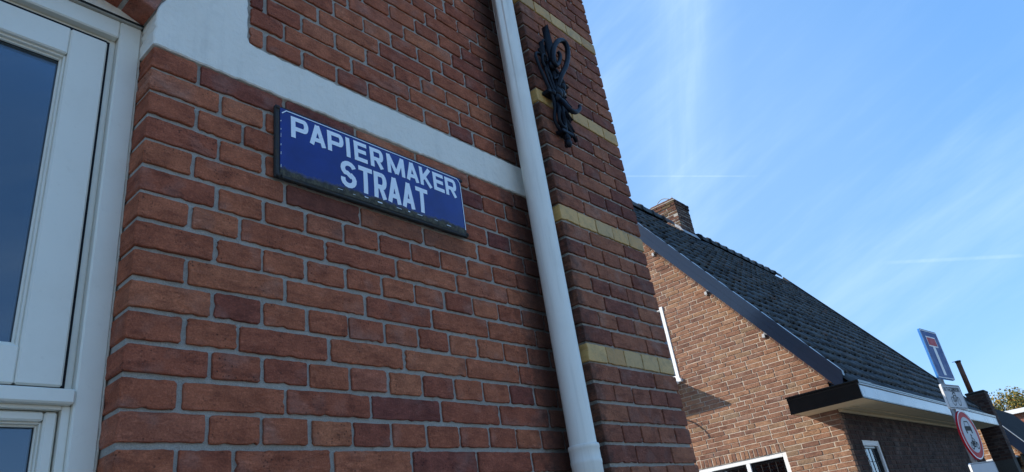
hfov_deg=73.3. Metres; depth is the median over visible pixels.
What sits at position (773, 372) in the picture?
gable house
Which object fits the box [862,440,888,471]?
window
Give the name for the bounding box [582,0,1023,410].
sky
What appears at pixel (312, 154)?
street name sign
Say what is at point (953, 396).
bicycle plate
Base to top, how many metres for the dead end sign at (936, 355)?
0.619 m
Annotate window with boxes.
[0,0,142,471]
[657,307,682,381]
[699,451,791,471]
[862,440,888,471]
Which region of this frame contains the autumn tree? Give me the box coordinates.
[989,385,1023,410]
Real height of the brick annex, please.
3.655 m
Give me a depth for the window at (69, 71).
1.34 m
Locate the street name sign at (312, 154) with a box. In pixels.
[273,104,468,237]
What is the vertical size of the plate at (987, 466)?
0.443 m
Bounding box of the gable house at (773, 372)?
[632,197,1021,471]
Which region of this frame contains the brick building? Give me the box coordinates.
[0,0,698,471]
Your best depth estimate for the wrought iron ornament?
2.63 m
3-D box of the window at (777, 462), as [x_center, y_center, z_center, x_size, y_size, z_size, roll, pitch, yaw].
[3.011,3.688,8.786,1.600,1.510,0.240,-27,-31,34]
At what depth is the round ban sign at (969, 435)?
7.99 m
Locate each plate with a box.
[939,384,967,409]
[968,461,997,471]
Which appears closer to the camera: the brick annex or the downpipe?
the downpipe
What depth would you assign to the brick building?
1.61 m
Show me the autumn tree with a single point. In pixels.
(1016, 401)
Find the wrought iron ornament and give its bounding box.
[534,24,581,147]
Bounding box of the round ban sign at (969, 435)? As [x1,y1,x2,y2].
[955,410,983,459]
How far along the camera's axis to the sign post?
8.18 m
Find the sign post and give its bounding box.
[925,350,976,462]
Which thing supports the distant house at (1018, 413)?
on the ground
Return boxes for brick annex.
[977,409,1023,471]
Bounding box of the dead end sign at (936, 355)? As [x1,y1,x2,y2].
[917,328,954,380]
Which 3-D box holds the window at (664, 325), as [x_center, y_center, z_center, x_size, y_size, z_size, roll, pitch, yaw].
[1.741,1.903,10.493,1.780,1.130,0.305,-27,-31,34]
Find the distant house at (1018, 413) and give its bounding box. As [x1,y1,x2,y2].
[1004,407,1023,421]
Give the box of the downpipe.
[492,0,603,471]

